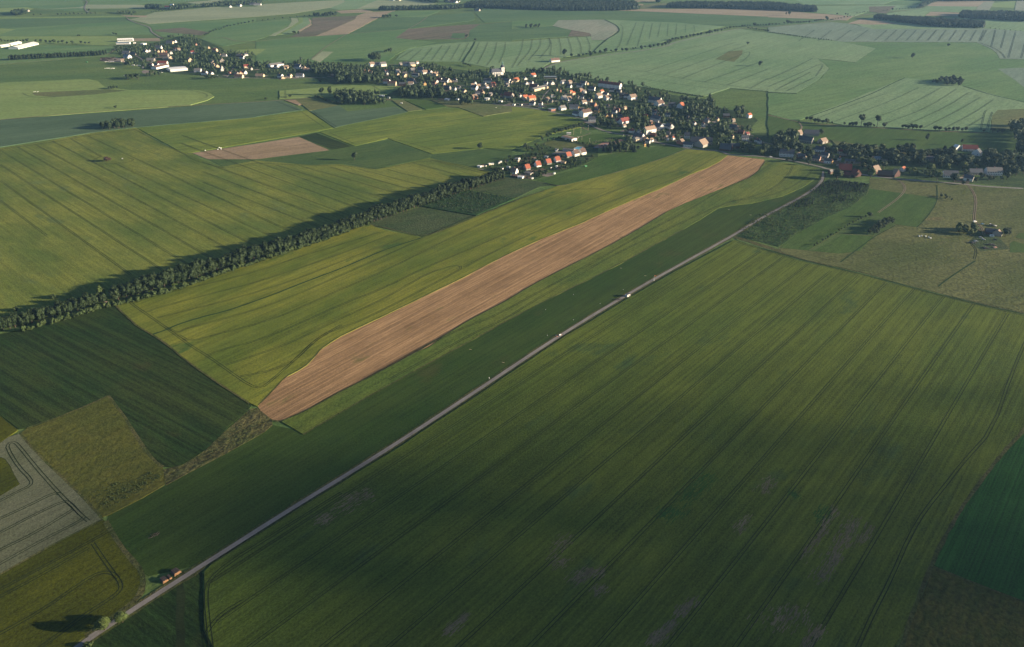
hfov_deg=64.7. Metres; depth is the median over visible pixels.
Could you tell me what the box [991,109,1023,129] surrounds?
field
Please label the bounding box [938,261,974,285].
ditch
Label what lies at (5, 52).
field
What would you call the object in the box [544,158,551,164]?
house
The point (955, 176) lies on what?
broadleaf tree
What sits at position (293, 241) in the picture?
windbreak tree
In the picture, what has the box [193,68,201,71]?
house
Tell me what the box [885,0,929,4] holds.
field
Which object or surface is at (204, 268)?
windbreak tree
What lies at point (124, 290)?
windbreak tree
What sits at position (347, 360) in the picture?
field
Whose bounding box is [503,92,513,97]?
house
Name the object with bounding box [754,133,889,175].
lawn
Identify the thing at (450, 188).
windbreak tree
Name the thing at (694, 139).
barn
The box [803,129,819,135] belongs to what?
barn
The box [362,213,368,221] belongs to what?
windbreak tree
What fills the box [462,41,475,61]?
ditch
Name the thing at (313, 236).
windbreak tree
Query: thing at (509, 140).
field
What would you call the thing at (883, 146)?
pale green tree
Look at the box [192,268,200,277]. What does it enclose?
windbreak tree
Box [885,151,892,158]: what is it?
village tree
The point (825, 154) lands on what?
house
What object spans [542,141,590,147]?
field
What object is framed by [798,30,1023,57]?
wheel track
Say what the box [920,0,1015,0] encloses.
forest
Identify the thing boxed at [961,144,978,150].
farm building
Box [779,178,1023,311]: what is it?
field
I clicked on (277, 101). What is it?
wheel track
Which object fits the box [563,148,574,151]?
bath house
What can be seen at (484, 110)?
field
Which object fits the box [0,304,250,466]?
field
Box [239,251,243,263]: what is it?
windbreak tree
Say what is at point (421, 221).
field
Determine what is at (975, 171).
house
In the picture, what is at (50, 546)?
verge
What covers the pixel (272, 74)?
lawn
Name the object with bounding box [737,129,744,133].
barn
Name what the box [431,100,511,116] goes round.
field
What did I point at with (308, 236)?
windbreak tree
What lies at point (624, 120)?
house
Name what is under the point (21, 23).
field
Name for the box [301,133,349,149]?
field
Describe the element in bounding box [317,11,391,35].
field
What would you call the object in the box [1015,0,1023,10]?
field
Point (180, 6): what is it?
forest
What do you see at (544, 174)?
yard ground
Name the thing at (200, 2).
field
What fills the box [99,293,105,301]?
windbreak tree
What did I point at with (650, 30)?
wheel track
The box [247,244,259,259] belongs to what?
windbreak tree
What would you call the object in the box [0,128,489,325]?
field
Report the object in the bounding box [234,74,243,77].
house
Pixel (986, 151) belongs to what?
village tree
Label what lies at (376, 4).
field
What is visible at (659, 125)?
house
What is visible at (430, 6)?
forest
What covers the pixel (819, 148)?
house
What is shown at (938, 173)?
pale green tree
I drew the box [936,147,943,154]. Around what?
village tree
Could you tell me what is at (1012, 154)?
village tree
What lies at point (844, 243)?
field
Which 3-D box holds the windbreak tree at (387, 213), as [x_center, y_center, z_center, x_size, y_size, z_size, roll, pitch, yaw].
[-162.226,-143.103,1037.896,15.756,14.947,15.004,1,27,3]
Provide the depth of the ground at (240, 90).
1899.22 m
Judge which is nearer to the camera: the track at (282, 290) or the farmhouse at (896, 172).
the track at (282, 290)
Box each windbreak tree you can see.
[0,316,6,329]
[4,317,12,328]
[8,312,19,324]
[10,315,17,327]
[17,316,26,325]
[22,313,28,324]
[28,313,34,322]
[32,307,41,321]
[38,306,45,318]
[46,307,55,317]
[53,300,60,305]
[55,305,61,314]
[59,302,68,312]
[66,302,73,312]
[72,298,79,310]
[78,298,86,308]
[82,291,89,298]
[85,296,92,306]
[91,294,98,304]
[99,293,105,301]
[108,286,120,300]
[119,285,130,297]
[123,283,134,295]
[132,277,139,283]
[133,283,140,293]
[137,284,148,292]
[139,274,148,289]
[144,277,156,290]
[145,272,156,277]
[154,280,162,288]
[156,270,167,287]
[163,266,174,272]
[167,270,174,285]
[173,271,181,282]
[175,263,185,270]
[179,269,188,280]
[187,266,194,279]
[189,260,199,268]
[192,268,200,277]
[196,264,204,276]
[198,259,204,274]
[201,263,207,274]
[206,259,215,272]
[213,258,221,270]
[217,257,225,269]
[224,259,232,267]
[227,256,235,262]
[232,253,239,265]
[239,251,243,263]
[241,248,247,262]
[244,249,253,260]
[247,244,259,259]
[262,244,272,254]
[271,239,281,251]
[279,241,287,249]
[283,239,290,248]
[284,234,293,240]
[290,239,296,246]
[292,236,302,245]
[298,232,306,243]
[305,231,310,242]
[310,228,316,240]
[316,230,321,238]
[320,231,327,238]
[330,224,335,232]
[336,225,343,231]
[340,220,347,230]
[349,218,355,229]
[358,218,362,225]
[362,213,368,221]
[367,214,373,222]
[372,210,377,220]
[374,206,385,219]
[374,208,380,220]
[382,206,391,217]
[388,205,394,215]
[391,205,396,215]
[404,202,410,210]
[411,194,416,207]
[416,197,423,206]
[421,193,429,203]
[429,191,435,201]
[437,189,443,198]
[446,185,452,195]
[454,184,458,193]
[463,179,468,189]
[467,178,473,189]
[474,177,478,187]
[480,174,487,184]
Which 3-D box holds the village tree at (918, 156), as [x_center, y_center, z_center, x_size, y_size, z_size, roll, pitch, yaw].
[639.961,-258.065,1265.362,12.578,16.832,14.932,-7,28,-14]
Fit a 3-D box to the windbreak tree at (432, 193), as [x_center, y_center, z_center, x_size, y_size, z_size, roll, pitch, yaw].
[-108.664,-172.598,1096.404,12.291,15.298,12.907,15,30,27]
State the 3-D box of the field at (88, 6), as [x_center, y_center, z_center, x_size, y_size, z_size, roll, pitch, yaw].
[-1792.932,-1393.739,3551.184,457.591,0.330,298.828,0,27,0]
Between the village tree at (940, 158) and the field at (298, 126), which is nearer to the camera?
the village tree at (940, 158)
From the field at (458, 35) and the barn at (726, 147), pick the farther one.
the field at (458, 35)
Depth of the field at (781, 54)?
2145.11 m
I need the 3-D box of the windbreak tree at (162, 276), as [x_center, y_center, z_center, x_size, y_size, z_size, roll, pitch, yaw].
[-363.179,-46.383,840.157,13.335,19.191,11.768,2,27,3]
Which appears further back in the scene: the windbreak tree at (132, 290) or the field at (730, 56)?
the field at (730, 56)
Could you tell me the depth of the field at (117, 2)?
3714.63 m
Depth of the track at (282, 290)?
832.50 m
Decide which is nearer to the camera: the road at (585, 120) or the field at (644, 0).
the road at (585, 120)
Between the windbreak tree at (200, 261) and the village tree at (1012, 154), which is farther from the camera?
the village tree at (1012, 154)
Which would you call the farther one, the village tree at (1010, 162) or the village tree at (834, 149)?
the village tree at (834, 149)
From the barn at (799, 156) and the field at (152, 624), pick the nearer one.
the field at (152, 624)
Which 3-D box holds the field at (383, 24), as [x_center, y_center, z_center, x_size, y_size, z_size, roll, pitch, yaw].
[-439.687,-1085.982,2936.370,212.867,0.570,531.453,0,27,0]
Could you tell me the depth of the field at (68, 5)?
3628.18 m
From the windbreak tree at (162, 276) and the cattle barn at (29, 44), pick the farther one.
the cattle barn at (29, 44)
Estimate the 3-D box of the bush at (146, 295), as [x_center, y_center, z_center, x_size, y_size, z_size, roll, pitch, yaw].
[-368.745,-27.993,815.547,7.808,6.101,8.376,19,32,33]
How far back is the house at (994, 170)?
1209.98 m
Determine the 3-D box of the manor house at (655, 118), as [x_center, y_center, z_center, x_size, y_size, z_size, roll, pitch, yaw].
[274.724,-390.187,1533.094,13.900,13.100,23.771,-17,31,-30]
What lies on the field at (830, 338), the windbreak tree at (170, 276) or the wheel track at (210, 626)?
the wheel track at (210, 626)
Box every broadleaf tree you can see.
[833,168,843,178]
[880,160,888,168]
[950,173,961,181]
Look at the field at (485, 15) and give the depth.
3146.55 m
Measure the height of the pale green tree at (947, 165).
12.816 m
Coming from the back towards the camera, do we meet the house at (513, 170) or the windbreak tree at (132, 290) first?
the house at (513, 170)
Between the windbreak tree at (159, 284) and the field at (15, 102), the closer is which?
the windbreak tree at (159, 284)
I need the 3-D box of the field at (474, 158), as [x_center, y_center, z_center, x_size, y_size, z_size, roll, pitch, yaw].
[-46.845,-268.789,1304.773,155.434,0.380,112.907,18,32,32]
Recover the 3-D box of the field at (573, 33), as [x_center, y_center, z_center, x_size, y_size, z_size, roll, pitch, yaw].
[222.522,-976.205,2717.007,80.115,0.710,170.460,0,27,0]
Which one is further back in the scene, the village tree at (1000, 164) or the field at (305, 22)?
the field at (305, 22)
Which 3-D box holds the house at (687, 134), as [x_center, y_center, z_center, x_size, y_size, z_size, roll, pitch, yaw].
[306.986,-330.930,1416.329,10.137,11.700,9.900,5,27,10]
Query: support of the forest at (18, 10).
on the ground at (240, 90)
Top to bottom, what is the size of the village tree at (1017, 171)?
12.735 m
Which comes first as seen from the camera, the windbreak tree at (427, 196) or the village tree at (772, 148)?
the windbreak tree at (427, 196)
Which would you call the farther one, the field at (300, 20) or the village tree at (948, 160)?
the field at (300, 20)
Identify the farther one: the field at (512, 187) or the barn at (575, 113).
the barn at (575, 113)
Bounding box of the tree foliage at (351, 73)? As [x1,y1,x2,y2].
[116,33,1023,147]
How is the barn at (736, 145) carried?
on the lawn at (743, 120)
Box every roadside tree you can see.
[92,616,110,630]
[113,611,127,622]
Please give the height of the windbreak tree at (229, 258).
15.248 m
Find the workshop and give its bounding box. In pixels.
[530,84,548,91]
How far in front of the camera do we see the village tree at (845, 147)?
1319.91 m
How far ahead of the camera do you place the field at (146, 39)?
2574.69 m
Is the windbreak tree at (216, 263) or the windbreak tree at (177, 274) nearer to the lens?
the windbreak tree at (177, 274)
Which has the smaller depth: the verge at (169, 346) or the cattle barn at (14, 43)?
the verge at (169, 346)
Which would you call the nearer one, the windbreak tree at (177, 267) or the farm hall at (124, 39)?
the windbreak tree at (177, 267)
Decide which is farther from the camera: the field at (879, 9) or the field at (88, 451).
the field at (879, 9)
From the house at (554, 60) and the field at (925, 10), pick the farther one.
the field at (925, 10)
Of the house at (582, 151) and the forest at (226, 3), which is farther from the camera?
the forest at (226, 3)
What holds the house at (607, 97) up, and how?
on the lawn at (673, 98)
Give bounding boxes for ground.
[0,0,1023,646]
[31,4,992,183]
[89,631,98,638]
[100,58,121,61]
[122,2,962,177]
[131,6,979,178]
[552,150,566,155]
[594,139,622,147]
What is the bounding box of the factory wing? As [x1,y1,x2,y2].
[151,63,168,68]
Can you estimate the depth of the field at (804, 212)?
1046.74 m
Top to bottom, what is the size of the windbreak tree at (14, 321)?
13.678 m
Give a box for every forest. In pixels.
[10,8,24,14]
[117,10,136,13]
[144,3,162,8]
[169,3,192,8]
[195,0,262,6]
[378,3,463,9]
[418,0,439,2]
[464,0,639,10]
[666,0,817,11]
[873,13,985,27]
[917,0,938,7]
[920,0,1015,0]
[958,9,1023,20]
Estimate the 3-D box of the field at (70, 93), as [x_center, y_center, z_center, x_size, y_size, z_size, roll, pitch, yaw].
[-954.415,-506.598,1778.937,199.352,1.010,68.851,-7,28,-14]
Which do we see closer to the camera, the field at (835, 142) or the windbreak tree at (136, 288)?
the windbreak tree at (136, 288)
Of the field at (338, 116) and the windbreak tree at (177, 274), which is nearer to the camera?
the windbreak tree at (177, 274)
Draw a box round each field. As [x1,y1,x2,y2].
[0,0,83,10]
[0,7,32,11]
[0,16,124,18]
[0,17,129,27]
[0,21,152,35]
[0,28,14,33]
[0,36,117,44]
[0,44,112,64]
[0,79,213,118]
[0,100,301,146]
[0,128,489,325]
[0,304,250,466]
[0,416,17,442]
[0,434,100,572]
[0,457,18,495]
[0,520,139,646]
[21,396,164,517]
[33,89,126,96]
[39,4,144,9]
[88,0,193,4]
[90,572,210,646]
[107,176,819,575]
[117,149,727,406]
[122,15,146,16]
[130,0,344,23]
[133,38,159,40]
[138,110,332,152]
[149,18,255,36]
[154,28,207,34]
[163,408,272,484]
[187,0,222,3]
[193,137,327,158]
[202,19,290,45]
[204,240,1023,646]
[209,133,425,168]
[236,49,264,54]
[256,29,434,62]
[258,155,764,420]
[270,18,297,35]
[278,18,302,34]
[279,84,400,98]
[281,18,309,34]
[282,160,822,434]
[285,100,301,104]
[291,16,356,36]
[296,98,340,110]
[298,19,311,31]
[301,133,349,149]
[310,106,406,127]
[312,51,331,61]
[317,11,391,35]
[320,107,587,153]
[331,0,375,9]
[337,9,371,12]
[347,140,429,168]
[349,17,425,33]
[357,0,434,8]
[369,207,473,236]
[386,10,440,16]
[392,100,420,111]
[396,24,479,39]
[396,41,473,61]
[405,100,446,109]
[409,12,474,28]
[418,22,511,46]
[422,190,514,215]
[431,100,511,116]
[431,149,517,170]
[451,33,464,37]
[464,36,602,72]
[467,106,502,115]
[471,177,559,197]
[474,8,826,25]
[488,138,541,151]
[512,20,557,28]
[512,26,570,39]
[537,146,683,184]
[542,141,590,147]
[544,29,875,96]
[553,20,617,39]
[568,30,590,36]
[577,134,623,144]
[595,20,723,51]
[617,9,852,20]
[635,0,655,1]
[640,3,666,8]
[716,50,742,61]
[737,178,869,246]
[767,115,1020,154]
[768,0,816,12]
[768,22,1023,58]
[768,42,1023,120]
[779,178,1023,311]
[780,189,936,249]
[796,0,895,4]
[806,252,845,261]
[809,78,1023,131]
[809,214,893,250]
[815,234,872,252]
[817,4,918,15]
[831,140,916,157]
[848,19,899,24]
[849,17,1023,30]
[869,6,894,13]
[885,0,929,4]
[887,6,976,16]
[905,568,1023,646]
[925,12,958,15]
[928,0,989,6]
[934,434,1023,600]
[969,227,1009,250]
[976,1,993,9]
[991,1,1015,7]
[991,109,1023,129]
[999,68,1023,86]
[1010,241,1023,251]
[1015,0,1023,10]
[1016,233,1023,238]
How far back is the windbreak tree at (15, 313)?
758.75 m
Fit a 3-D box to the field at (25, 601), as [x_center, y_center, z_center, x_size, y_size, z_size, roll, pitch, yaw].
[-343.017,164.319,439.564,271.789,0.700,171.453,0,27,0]
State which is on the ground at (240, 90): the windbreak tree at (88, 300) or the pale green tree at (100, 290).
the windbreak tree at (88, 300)
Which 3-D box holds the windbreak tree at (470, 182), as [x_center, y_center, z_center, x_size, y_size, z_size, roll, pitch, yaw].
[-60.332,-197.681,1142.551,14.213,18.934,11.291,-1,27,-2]
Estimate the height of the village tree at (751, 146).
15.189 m
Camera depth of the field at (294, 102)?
1692.19 m
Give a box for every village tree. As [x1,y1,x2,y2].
[621,142,629,151]
[747,144,754,151]
[769,145,776,152]
[806,149,813,155]
[831,146,838,152]
[842,144,849,149]
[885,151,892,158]
[890,153,899,158]
[907,147,916,151]
[916,154,925,163]
[919,148,929,154]
[934,156,943,162]
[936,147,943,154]
[944,157,952,163]
[948,148,956,154]
[951,154,959,162]
[954,156,961,163]
[983,148,992,155]
[989,147,998,153]
[990,159,998,166]
[996,153,1007,158]
[996,161,1005,167]
[1006,151,1015,156]
[1008,159,1015,164]
[1014,168,1020,174]
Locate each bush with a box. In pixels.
[83,641,93,646]
[142,293,149,297]
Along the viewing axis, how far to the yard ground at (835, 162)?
1474.86 m
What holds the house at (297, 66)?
on the lawn at (272, 74)
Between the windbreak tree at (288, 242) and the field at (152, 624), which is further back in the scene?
the windbreak tree at (288, 242)
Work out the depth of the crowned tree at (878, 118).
1480.88 m
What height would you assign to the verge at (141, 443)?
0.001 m
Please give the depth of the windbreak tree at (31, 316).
764.83 m
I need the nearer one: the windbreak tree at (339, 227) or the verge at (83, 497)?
the verge at (83, 497)
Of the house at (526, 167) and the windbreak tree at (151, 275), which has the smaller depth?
the windbreak tree at (151, 275)
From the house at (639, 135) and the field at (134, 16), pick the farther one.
the field at (134, 16)
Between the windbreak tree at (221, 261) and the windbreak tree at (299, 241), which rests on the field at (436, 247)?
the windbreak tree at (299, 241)
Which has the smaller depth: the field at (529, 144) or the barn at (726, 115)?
the field at (529, 144)
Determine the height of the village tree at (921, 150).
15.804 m
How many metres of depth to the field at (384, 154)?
1312.39 m
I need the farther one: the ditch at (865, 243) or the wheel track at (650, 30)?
the wheel track at (650, 30)
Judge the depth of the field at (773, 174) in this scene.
885.02 m
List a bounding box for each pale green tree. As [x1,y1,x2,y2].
[96,285,104,294]
[867,167,875,177]
[869,159,876,165]
[878,143,885,149]
[926,163,935,169]
[933,170,942,178]
[944,163,950,168]
[961,161,968,168]
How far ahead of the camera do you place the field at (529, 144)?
1358.47 m
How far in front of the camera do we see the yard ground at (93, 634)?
433.69 m
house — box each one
[157,53,168,56]
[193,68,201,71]
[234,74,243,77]
[255,73,264,76]
[293,64,301,68]
[295,73,303,76]
[387,81,396,85]
[441,77,449,82]
[443,85,450,89]
[471,84,477,89]
[471,94,477,99]
[483,78,491,82]
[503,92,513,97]
[510,167,517,173]
[523,164,530,169]
[534,160,541,166]
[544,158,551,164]
[549,58,559,61]
[553,156,560,161]
[558,105,565,109]
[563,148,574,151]
[564,151,571,157]
[569,104,578,108]
[571,149,579,155]
[579,147,586,154]
[588,86,595,90]
[588,116,595,121]
[594,93,602,98]
[603,95,611,100]
[618,117,629,123]
[627,94,636,99]
[633,132,644,140]
[644,125,656,134]
[648,96,661,102]
[650,114,661,122]
[654,99,663,106]
[655,122,664,128]
[665,122,674,128]
[684,131,689,138]
[741,134,748,140]
[779,149,794,156]
[812,155,820,160]
[814,146,824,151]
[820,151,829,157]
[824,157,831,163]
[925,156,933,159]
[967,168,982,174]
[971,148,982,155]
[983,166,1002,175]
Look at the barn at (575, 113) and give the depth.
1578.40 m
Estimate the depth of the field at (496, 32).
2684.38 m
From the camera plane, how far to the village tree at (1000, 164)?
1226.30 m
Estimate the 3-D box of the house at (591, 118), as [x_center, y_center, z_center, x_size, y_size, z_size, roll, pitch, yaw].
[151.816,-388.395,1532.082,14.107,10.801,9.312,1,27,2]
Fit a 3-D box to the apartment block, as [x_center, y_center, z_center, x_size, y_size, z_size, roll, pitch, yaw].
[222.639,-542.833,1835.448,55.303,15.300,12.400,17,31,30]
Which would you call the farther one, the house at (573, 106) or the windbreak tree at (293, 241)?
the house at (573, 106)
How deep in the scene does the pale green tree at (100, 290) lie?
810.32 m
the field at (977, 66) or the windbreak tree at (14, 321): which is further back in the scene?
the field at (977, 66)
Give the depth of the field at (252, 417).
595.23 m
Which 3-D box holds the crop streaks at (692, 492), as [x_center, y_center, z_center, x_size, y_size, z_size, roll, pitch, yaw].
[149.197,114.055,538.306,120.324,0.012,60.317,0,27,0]
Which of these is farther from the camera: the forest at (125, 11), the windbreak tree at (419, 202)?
the forest at (125, 11)
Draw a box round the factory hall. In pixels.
[166,66,187,71]
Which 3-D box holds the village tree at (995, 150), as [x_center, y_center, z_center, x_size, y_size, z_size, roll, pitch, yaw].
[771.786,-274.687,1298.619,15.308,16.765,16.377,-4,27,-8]
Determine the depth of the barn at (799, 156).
1294.17 m
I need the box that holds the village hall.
[527,95,535,100]
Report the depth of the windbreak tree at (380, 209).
1024.10 m
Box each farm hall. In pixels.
[116,42,130,43]
[117,38,133,41]
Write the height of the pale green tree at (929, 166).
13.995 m
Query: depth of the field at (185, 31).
2757.17 m
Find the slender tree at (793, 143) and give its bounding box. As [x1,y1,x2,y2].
[790,138,795,145]
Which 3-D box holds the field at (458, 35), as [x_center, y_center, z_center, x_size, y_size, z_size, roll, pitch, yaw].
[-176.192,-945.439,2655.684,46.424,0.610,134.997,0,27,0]
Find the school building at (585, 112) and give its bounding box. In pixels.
[579,108,591,116]
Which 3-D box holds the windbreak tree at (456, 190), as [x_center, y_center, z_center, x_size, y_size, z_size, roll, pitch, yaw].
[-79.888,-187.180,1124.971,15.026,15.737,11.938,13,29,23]
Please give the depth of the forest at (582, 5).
3463.33 m
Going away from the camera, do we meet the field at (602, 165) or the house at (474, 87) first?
the field at (602, 165)
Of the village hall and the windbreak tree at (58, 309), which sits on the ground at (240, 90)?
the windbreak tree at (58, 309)
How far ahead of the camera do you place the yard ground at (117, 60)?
2208.89 m
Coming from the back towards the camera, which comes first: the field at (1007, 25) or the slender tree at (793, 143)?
the field at (1007, 25)
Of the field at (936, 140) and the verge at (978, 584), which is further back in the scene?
the field at (936, 140)
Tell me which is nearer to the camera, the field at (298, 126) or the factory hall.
the field at (298, 126)
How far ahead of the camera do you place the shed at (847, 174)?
1200.22 m
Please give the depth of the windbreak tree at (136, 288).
821.32 m
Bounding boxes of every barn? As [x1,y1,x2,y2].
[8,41,21,45]
[8,42,37,48]
[123,54,131,57]
[268,62,283,66]
[572,111,578,115]
[668,102,675,105]
[676,138,684,144]
[690,136,712,144]
[694,138,708,147]
[719,143,732,151]
[722,113,729,117]
[729,124,737,129]
[730,143,739,148]
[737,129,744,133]
[797,154,805,158]
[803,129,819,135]
[817,137,827,143]
[851,168,861,176]
[868,165,880,173]
[877,170,892,176]
[954,144,960,150]
[963,174,973,180]
[984,228,996,233]
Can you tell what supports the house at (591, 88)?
on the lawn at (520, 100)
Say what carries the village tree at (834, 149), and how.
on the lawn at (864, 170)
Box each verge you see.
[0,519,102,574]
[19,433,102,518]
[73,171,825,646]
[84,520,145,635]
[108,395,163,467]
[115,306,249,403]
[258,212,603,404]
[272,212,665,421]
[303,230,681,433]
[370,191,541,234]
[734,236,1023,312]
[898,427,1023,646]
[934,566,1023,602]
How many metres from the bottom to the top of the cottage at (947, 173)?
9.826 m
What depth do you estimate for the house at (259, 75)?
1964.10 m
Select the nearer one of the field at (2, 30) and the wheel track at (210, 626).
the wheel track at (210, 626)
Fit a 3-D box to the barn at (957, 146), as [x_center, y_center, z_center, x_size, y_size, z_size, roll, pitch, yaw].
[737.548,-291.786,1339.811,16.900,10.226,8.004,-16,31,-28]
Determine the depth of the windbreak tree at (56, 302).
782.08 m
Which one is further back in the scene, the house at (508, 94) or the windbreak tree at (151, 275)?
the house at (508, 94)
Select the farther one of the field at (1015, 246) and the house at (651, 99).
the house at (651, 99)
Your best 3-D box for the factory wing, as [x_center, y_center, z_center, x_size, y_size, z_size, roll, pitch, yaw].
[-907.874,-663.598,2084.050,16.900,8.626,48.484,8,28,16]
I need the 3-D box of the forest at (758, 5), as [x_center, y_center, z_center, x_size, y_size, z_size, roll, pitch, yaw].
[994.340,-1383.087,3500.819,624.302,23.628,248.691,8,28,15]
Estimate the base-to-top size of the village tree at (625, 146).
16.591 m
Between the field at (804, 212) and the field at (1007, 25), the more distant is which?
the field at (1007, 25)
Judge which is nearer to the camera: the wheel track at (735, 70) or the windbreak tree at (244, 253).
the windbreak tree at (244, 253)
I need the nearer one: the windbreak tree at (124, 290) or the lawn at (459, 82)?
the windbreak tree at (124, 290)
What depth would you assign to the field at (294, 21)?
2911.90 m
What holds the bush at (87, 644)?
on the field at (152, 624)
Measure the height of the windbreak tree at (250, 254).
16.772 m
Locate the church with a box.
[489,61,504,75]
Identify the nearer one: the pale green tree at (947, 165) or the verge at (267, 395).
the verge at (267, 395)
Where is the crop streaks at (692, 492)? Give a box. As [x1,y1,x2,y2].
[650,467,832,524]
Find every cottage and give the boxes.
[683,141,692,147]
[942,170,958,177]
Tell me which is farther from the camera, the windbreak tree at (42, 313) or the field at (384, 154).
the field at (384, 154)
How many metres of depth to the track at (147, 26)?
2840.20 m
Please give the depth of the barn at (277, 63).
2106.49 m
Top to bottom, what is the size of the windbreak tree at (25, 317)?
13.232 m
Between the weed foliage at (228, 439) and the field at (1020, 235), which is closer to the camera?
the weed foliage at (228, 439)
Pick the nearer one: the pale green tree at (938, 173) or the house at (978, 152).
the pale green tree at (938, 173)
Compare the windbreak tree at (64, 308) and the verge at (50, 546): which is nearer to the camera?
the verge at (50, 546)
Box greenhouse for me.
[544,76,555,78]
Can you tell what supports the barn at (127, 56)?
on the lawn at (171, 63)
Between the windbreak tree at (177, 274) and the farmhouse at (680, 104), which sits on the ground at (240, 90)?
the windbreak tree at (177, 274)
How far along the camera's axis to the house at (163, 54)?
2245.67 m
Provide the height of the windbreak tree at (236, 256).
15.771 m
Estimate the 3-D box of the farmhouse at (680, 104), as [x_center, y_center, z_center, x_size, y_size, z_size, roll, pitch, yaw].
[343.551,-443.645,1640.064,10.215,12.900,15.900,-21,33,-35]
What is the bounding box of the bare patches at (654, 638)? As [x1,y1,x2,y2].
[310,476,874,646]
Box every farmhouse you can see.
[379,61,386,66]
[677,102,684,108]
[838,163,851,172]
[892,168,899,177]
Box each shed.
[843,171,851,177]
[992,229,1002,236]
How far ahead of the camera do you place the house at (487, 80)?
1891.76 m
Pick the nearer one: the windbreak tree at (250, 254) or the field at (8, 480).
the field at (8, 480)
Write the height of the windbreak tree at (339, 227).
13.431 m
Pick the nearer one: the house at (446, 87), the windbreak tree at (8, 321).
the windbreak tree at (8, 321)
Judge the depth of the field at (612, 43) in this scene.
2730.76 m
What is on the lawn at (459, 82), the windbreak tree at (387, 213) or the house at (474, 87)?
the house at (474, 87)
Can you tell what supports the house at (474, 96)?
on the lawn at (459, 82)
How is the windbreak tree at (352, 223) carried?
on the field at (436, 247)
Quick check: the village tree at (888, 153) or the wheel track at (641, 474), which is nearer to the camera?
the wheel track at (641, 474)
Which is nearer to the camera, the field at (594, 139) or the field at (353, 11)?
the field at (594, 139)
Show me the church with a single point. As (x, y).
(500, 71)
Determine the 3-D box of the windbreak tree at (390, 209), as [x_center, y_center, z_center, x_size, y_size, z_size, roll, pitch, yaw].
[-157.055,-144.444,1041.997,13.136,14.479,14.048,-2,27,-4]
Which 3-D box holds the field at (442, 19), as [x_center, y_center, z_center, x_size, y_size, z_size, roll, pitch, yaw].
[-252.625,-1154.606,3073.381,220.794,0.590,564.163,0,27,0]
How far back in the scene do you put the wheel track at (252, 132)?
1466.06 m
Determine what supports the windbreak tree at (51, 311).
on the ground at (240, 90)
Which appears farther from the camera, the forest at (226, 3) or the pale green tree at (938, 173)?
the forest at (226, 3)
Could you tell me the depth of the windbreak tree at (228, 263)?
883.90 m
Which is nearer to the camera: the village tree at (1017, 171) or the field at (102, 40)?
the village tree at (1017, 171)
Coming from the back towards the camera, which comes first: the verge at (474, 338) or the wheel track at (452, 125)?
the wheel track at (452, 125)
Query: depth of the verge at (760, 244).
917.44 m
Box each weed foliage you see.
[92,471,160,506]
[174,422,263,476]
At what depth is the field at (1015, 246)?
945.03 m
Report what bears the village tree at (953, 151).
on the lawn at (1015, 180)
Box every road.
[74,171,823,646]
[494,104,1022,188]
[544,0,936,68]
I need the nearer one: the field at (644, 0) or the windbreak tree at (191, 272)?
the windbreak tree at (191, 272)
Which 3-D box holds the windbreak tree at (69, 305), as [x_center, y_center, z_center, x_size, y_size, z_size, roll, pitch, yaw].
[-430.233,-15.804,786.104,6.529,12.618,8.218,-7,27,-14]
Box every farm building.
[798,135,813,143]
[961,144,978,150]
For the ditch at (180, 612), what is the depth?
445.12 m
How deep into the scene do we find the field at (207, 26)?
2912.41 m
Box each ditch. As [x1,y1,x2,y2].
[175,583,185,646]
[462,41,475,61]
[593,20,619,51]
[733,237,1023,313]
[811,78,903,115]
[840,225,894,261]
[917,185,937,226]
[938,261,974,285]
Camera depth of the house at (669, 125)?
1478.80 m
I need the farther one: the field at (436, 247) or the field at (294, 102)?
the field at (294, 102)
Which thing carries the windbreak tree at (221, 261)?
on the ground at (240, 90)
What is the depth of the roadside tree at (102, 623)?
432.09 m
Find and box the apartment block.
[598,80,621,88]
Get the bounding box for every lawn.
[113,36,227,76]
[201,52,322,77]
[312,65,440,97]
[400,68,505,102]
[486,71,602,118]
[502,136,597,179]
[587,84,715,129]
[625,110,773,155]
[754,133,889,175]
[890,155,1023,187]
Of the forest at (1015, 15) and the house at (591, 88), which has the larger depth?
the forest at (1015, 15)
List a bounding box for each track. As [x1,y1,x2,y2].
[0,97,314,119]
[0,135,483,274]
[0,441,89,564]
[0,530,122,646]
[5,129,486,171]
[22,86,385,125]
[127,18,162,38]
[129,155,717,387]
[153,237,422,334]
[155,112,321,149]
[201,22,500,41]
[204,242,1023,646]
[205,244,1008,646]
[331,111,586,149]
[364,162,812,379]
[399,36,590,67]
[544,149,685,185]
[567,32,822,89]
[620,22,694,44]
[770,115,981,132]
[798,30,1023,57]
[816,87,992,129]
[878,180,905,212]
[967,185,984,234]
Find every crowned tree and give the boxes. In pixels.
[859,114,865,123]
[875,115,881,124]
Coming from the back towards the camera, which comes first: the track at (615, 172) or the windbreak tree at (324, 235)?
the track at (615, 172)
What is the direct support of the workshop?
on the ground at (240, 90)
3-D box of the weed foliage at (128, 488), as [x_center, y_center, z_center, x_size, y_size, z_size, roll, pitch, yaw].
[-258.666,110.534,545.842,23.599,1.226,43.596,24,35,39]
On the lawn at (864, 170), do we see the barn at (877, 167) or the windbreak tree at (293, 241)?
the barn at (877, 167)
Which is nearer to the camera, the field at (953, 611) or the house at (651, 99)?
the field at (953, 611)

